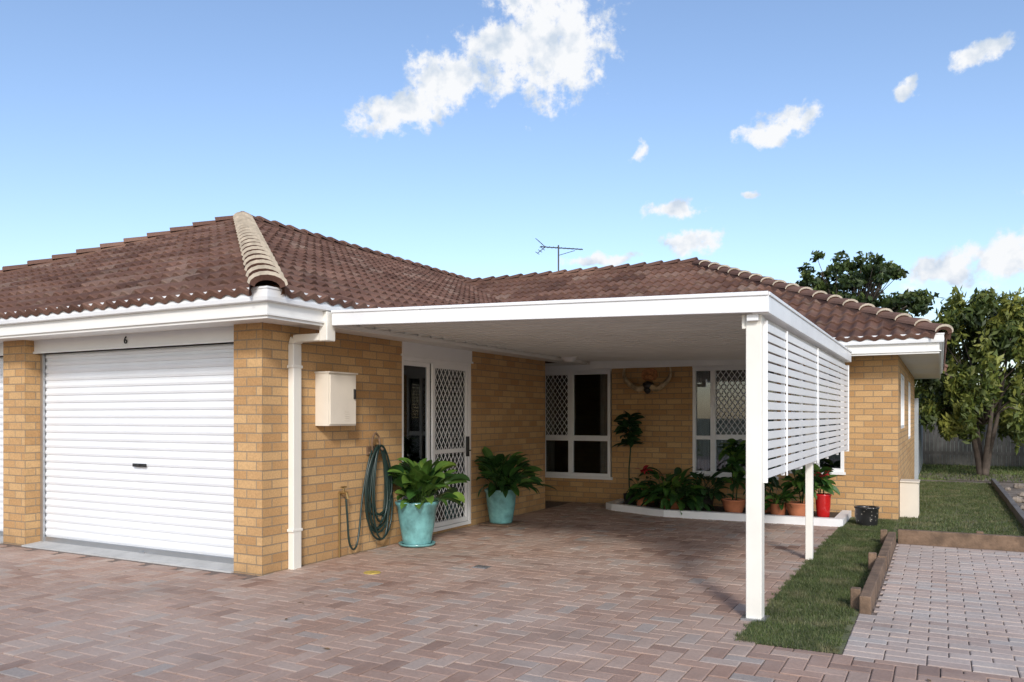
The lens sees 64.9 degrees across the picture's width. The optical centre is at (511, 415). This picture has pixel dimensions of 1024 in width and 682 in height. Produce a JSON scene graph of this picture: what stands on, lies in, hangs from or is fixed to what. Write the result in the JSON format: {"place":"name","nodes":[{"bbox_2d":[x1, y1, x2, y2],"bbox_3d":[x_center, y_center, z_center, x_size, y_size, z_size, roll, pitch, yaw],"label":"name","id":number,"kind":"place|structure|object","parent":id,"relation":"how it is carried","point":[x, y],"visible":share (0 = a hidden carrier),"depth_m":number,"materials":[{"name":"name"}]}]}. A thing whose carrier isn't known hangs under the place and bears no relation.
{"place":"outdoors","nodes":[
{"label":"outdoors","id":0,"kind":"place"},
{"bbox_2d":[0,357,2,530],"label":"roller door curtain","id":1,"kind":"object","parent":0,"point":[1,443],"depth_m":9.60,"materials":[{"name":"white metal"}]},
{"bbox_2d":[0,501,1023,681],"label":"brick paving","id":2,"kind":"structure","parent":0,"point":[613,596],"depth_m":5.90,"materials":[{"name":"brick"}]},
{"bbox_2d":[22,541,233,572],"bbox_3d":[-3.958,1.450,8.383,3.253,0.060,0.360,0,0,28],"label":"garage threshold","id":3,"kind":"object","parent":2,"relation":"on","point":[161,559],"visible":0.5,"depth_m":8.22,"materials":[{"name":"concrete"}]},
{"bbox_2d":[338,486,348,557],"bbox_3d":[-1.721,1.085,8.235,0.122,0.729,0.079,0,0,1],"label":"garden tap","id":4,"kind":"object","parent":2,"relation":"on","point":[344,492],"visible":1,"depth_m":8.23,"materials":[{"name":"gold metal"}]},
{"bbox_2d":[364,571,380,573],"bbox_3d":[-1.291,1.446,7.428,0.160,0.006,0.160,0,0,28],"label":"yellow water cover","id":5,"kind":"object","parent":2,"relation":"on","point":[371,572],"visible":1,"depth_m":7.41,"materials":[{"name":"yellow plastic"}]},
{"bbox_2d":[387,457,469,546],"bbox_3d":[-1.023,0.947,8.986,0.911,0.990,1.073,0,0,28],"label":"potted plant","id":6,"kind":"object","parent":2,"relation":"on","point":[416,482],"visible":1,"depth_m":8.84,"materials":[{"name":"green plant"}]},
{"bbox_2d":[3,322,913,575],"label":"brick walls","id":7,"kind":"structure","parent":2,"relation":"on","point":[507,405],"depth_m":9.12,"materials":[{"name":"yellow brick"}]},
{"bbox_2d":[0,343,2,355],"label":"garage header panel","id":8,"kind":"object","parent":7,"relation":"attached to","point":[1,349],"depth_m":9.41,"materials":[{"name":"white paint"}]},
{"bbox_2d":[33,326,233,353],"bbox_3d":[-3.973,-0.780,8.355,3.257,0.160,0.045,0,0,28],"label":"garage header panel","id":9,"kind":"object","parent":7,"relation":"attached to","point":[186,337],"visible":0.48,"depth_m":8.27,"materials":[{"name":"white paint"}]},
{"bbox_2d":[40,353,233,563],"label":"roller door rails","id":10,"kind":"object","parent":7,"relation":"attached to","point":[197,556],"visible":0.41,"depth_m":9.04,"materials":[{"name":"white metal"}]},
{"bbox_2d":[45,343,233,557],"bbox_3d":[-3.925,0.338,8.446,3.253,2.084,0.018,0,0,28],"label":"roller door curtain","id":11,"kind":"object","parent":10,"relation":"in","point":[165,415],"visible":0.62,"depth_m":8.40,"materials":[{"name":"white metal"}]},
{"bbox_2d":[132,463,146,466],"bbox_3d":[-3.896,0.517,8.407,0.200,0.035,0.030,0,0,28],"label":"garage handle","id":12,"kind":"object","parent":11,"relation":"attached to","point":[138,465],"visible":1,"depth_m":8.39,"materials":[{"name":"black plastic"}]},
{"bbox_2d":[287,311,334,569],"bbox_3d":[-1.882,0.255,7.544,0.483,2.430,0.140,0,0,28],"label":"downpipe","id":13,"kind":"object","parent":7,"relation":"attached to","point":[326,333],"visible":0.94,"depth_m":7.60,"materials":[{"name":"white metal"}]},
{"bbox_2d":[314,371,357,425],"bbox_3d":[-1.757,-0.168,8.084,0.200,0.535,0.440,0,0,28],"label":"electrical meter box","id":14,"kind":"object","parent":7,"relation":"attached to","point":[335,398],"visible":1,"depth_m":7.94,"materials":[{"name":"beige plastic"}]},
{"bbox_2d":[345,432,392,550],"bbox_3d":[-1.528,0.785,8.591,0.126,1.214,0.834,0,0,28],"label":"garden hose","id":15,"kind":"object","parent":7,"relation":"attached to","point":[369,484],"visible":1,"depth_m":8.62,"materials":[{"name":"rubber"}]},
{"bbox_2d":[401,342,472,531],"bbox_3d":[-0.934,0.278,9.928,0.120,2.285,1.590,0,0,28],"label":"sliding door frame","id":16,"kind":"object","parent":7,"relation":"attached to","point":[426,356],"visible":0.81,"depth_m":10.07,"materials":[{"name":"white paint"}]},
{"bbox_2d":[404,364,463,521],"bbox_3d":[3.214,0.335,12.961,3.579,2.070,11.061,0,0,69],"label":"window glass","id":17,"kind":"object","parent":16,"relation":"in","point":[415,413],"visible":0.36,"depth_m":9.97,"materials":[{"name":"glass"}]},
{"bbox_2d":[466,436,470,455],"bbox_3d":[-0.577,0.400,10.464,0.071,0.260,0.130,0,0,28],"label":"door handle","id":18,"kind":"object","parent":16,"relation":"attached to","point":[467,446],"visible":1,"depth_m":10.49,"materials":[{"name":"black metal"}]},
{"bbox_2d":[0,301,939,379],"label":"fascia boards","id":19,"kind":"object","parent":7,"relation":"attached to","point":[232,310],"visible":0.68,"depth_m":7.72,"materials":[{"name":"white wood"}]},
{"bbox_2d":[0,286,944,373],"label":"gutters","id":20,"kind":"object","parent":19,"relation":"attached to","point":[265,293],"visible":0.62,"depth_m":7.45,"materials":[{"name":"white metal"}]},
{"bbox_2d":[0,285,553,362],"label":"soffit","id":21,"kind":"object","parent":20,"relation":"on","point":[158,347],"depth_m":17.21,"materials":[{"name":"paint"}]},
{"bbox_2d":[0,211,952,371],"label":"ridge and hip caps","id":22,"kind":"structure","parent":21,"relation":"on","point":[260,263],"depth_m":13.07,"materials":[{"name":"tile"}]},
{"bbox_2d":[0,220,946,368],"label":"tiled roof","id":23,"kind":"structure","parent":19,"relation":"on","point":[198,262],"depth_m":11.07,"materials":[{"name":"tile"}]},
{"bbox_2d":[535,238,582,273],"bbox_3d":[1.076,-3.527,18.063,1.032,0.953,0.558,0,0,10],"label":"tv antenna","id":24,"kind":"object","parent":23,"relation":"attached to","point":[558,247],"visible":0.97,"depth_m":18.05,"materials":[{"name":"metal"}]},
{"bbox_2d":[0,313,940,378],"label":"soffit lining","id":25,"kind":"object","parent":7,"relation":"attached to","point":[921,366],"visible":0.66,"depth_m":8.63,"materials":[{"name":"white paint"}]},
{"bbox_2d":[224,342,839,473],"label":"interior rooms","id":26,"kind":"object","parent":7,"relation":"in","point":[587,420],"visible":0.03,"depth_m":15.75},
{"bbox_2d":[547,371,773,472],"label":"curtains","id":27,"kind":"object","parent":26,"relation":"attached to","point":[702,418],"visible":0.45,"depth_m":12.69,"materials":[{"name":"fabric"}]},
{"bbox_2d":[622,367,671,393],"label":"mounted bull horns","id":28,"kind":"object","parent":7,"relation":"attached to","point":[646,387],"visible":0.93,"depth_m":12.84},
{"bbox_2d":[545,364,909,479],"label":"window frames","id":29,"kind":"structure","parent":7,"relation":"in","point":[570,372],"depth_m":13.26,"materials":[{"name":"white metal"}]},
{"bbox_2d":[19,555,930,681],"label":"fallen leaves","id":30,"kind":"object","parent":2,"relation":"on","point":[476,625],"visible":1,"depth_m":5.72,"materials":[{"name":"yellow plant"}]},
{"bbox_2d":[472,565,491,568],"bbox_3d":[-0.291,1.448,7.700,0.150,0.014,0.120,0,0,28],"label":"drain grate","id":31,"kind":"object","parent":2,"relation":"on","point":[481,566],"visible":1,"depth_m":7.69,"materials":[{"name":"metal"}]},
{"bbox_2d":[474,446,555,526],"bbox_3d":[-0.025,0.926,10.648,1.113,1.042,1.029,0,0,-22],"label":"potted plant","id":32,"kind":"object","parent":2,"relation":"on","point":[503,474],"visible":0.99,"depth_m":10.57,"materials":[{"name":"green plant"}]},
{"bbox_2d":[331,291,851,622],"bbox_3d":[1.509,0.251,9.262,3.960,2.439,6.293,0,0,28],"label":"carport","id":33,"kind":"object","parent":2,"relation":"on","point":[759,334],"visible":0.99,"depth_m":7.06,"materials":[{"name":"white metal"}]},
{"bbox_2d":[606,499,850,526],"bbox_3d":[3.025,1.410,11.769,3.480,0.120,1.220,0,0,28],"label":"garden bed","id":34,"kind":"object","parent":2,"relation":"on","point":[838,519],"visible":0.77,"depth_m":11.28,"materials":[{"name":"white concrete"}]},
{"bbox_2d":[612,411,644,504],"bbox_3d":[1.820,0.653,12.620,0.521,1.475,0.546,0,0,28],"label":"potted fiddle leaf","id":35,"kind":"object","parent":34,"relation":"on","point":[632,439],"visible":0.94,"depth_m":12.57,"materials":[{"name":"green plant"}]},
{"bbox_2d":[626,465,656,506],"bbox_3d":[2.061,1.075,12.340,0.620,0.630,0.718,0,0,28],"label":"potted poinsettia","id":36,"kind":"object","parent":34,"relation":"on","point":[639,502],"visible":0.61,"depth_m":12.29,"materials":[{"name":"green plant"}]},
{"bbox_2d":[626,466,714,514],"bbox_3d":[2.343,1.131,12.032,1.368,0.806,1.397,0,0,28],"label":"potted peace lily","id":37,"kind":"object","parent":34,"relation":"on","point":[667,494],"visible":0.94,"depth_m":11.79,"materials":[{"name":"green plant"}]},
{"bbox_2d":[676,471,741,509],"bbox_3d":[2.930,1.098,11.921,1.165,0.585,0.930,0,0,28],"label":"potted shrub","id":38,"kind":"object","parent":34,"relation":"on","point":[717,494],"visible":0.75,"depth_m":11.89,"materials":[{"name":"green plant"}]},
{"bbox_2d":[718,438,745,512],"bbox_3d":[3.214,0.856,11.564,0.574,1.068,0.551,0,0,28],"label":"potted ornamental","id":39,"kind":"object","parent":34,"relation":"on","point":[738,472],"visible":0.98,"depth_m":11.50,"materials":[{"name":"green plant"}]},
{"bbox_2d":[743,457,782,512],"bbox_3d":[3.659,0.948,11.607,0.587,0.884,0.552,0,0,28],"label":"potted ornamental","id":40,"kind":"object","parent":34,"relation":"on","point":[775,481],"visible":0.12,"depth_m":11.52,"materials":[{"name":"plant"}]},
{"bbox_2d":[764,482,801,514],"bbox_3d":[3.710,1.203,11.208,0.772,0.537,0.740,0,0,28],"label":"potted fern","id":41,"kind":"object","parent":34,"relation":"on","point":[778,506],"visible":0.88,"depth_m":11.14,"materials":[{"name":"green plant"}]},
{"bbox_2d":[780,465,820,515],"bbox_3d":[3.960,1.009,11.045,0.565,0.763,0.486,0,0,28],"label":"potted ornamental","id":42,"kind":"object","parent":34,"relation":"on","point":[797,508],"visible":0.82,"depth_m":11.00,"materials":[{"name":"plant"}]},
{"bbox_2d":[813,464,839,517],"bbox_3d":[4.207,1.026,11.020,0.500,0.728,0.444,0,0,36],"label":"potted flowering plant","id":43,"kind":"object","parent":34,"relation":"on","point":[823,481],"visible":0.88,"depth_m":10.97,"materials":[{"name":"red plant"}]},
{"bbox_2d":[850,478,1023,614],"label":"timber garden edging","id":44,"kind":"object","parent":2,"relation":"on","point":[863,601],"visible":0.8,"depth_m":8.76,"materials":[{"name":"brown wood"}]},
{"bbox_2d":[0,0,1023,386],"label":"sky","id":45,"kind":"structure","parent":0,"point":[454,136],"materials":[{"name":"blue"}]},
{"bbox_2d":[733,463,1023,653],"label":"lawn","id":46,"kind":"structure","parent":0,"point":[808,607],"depth_m":8.32,"materials":[{"name":"plant"}]},
{"bbox_2d":[854,505,879,526],"bbox_3d":[4.692,1.325,10.643,0.315,0.250,0.315,0,0,28],"label":"decorated black pot","id":47,"kind":"object","parent":46,"relation":"on","point":[866,515],"visible":1,"depth_m":10.53,"materials":[{"name":"ceramic"}]},
{"bbox_2d":[900,479,919,517],"bbox_3d":[5.744,1.190,11.613,0.255,0.520,0.440,0,0,28],"label":"utility box","id":48,"kind":"object","parent":46,"relation":"on","point":[909,498],"visible":0.98,"depth_m":11.44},
{"bbox_2d":[914,398,922,478],"bbox_3d":[10.690,0.525,21.102,0.080,1.850,6.500,0,0,28],"label":"side fence","id":49,"kind":"object","parent":46,"relation":"on","point":[918,446],"visible":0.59,"depth_m":18.25,"materials":[{"name":"white metal"}]},
{"bbox_2d":[920,439,1019,482],"bbox_3d":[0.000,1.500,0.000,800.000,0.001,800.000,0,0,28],"label":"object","id":50,"kind":"structure","parent":0,"point":[971,455],"depth_m":29.62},
{"bbox_2d":[790,250,938,316],"bbox_3d":[12.381,-2.326,29.858,6.166,7.590,6.255,0,0,28],"label":"shade tree","id":51,"kind":"object","parent":50,"relation":"on","point":[879,273],"visible":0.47,"depth_m":28.75,"materials":[{"name":"green plant"}]},
{"bbox_2d":[914,380,1021,445],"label":"distant trees","id":52,"kind":"object","parent":50,"relation":"on","point":[917,396],"visible":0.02,"depth_m":27.10,"materials":[{"name":"green plant"}]},
{"bbox_2d":[923,412,1023,466],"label":"paling fence","id":53,"kind":"object","parent":50,"relation":"on","point":[936,448],"visible":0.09,"depth_m":23.59,"materials":[{"name":"grey wood"}]},
{"bbox_2d":[919,473,1023,511],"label":"mulch bed","id":54,"kind":"object","parent":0,"point":[1013,492],"visible":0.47,"depth_m":17.82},
{"bbox_2d":[914,285,1023,475],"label":"bottlebrush tree","id":55,"kind":"object","parent":54,"relation":"on","point":[994,341],"visible":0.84,"depth_m":18.80,"materials":[{"name":"green plant"}]},
{"bbox_2d":[1004,483,1023,509],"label":"garden rocks","id":56,"kind":"object","parent":54,"relation":"on","point":[1019,498],"visible":0.82,"depth_m":14.43,"materials":[{"name":"beige stone"}]}
]}

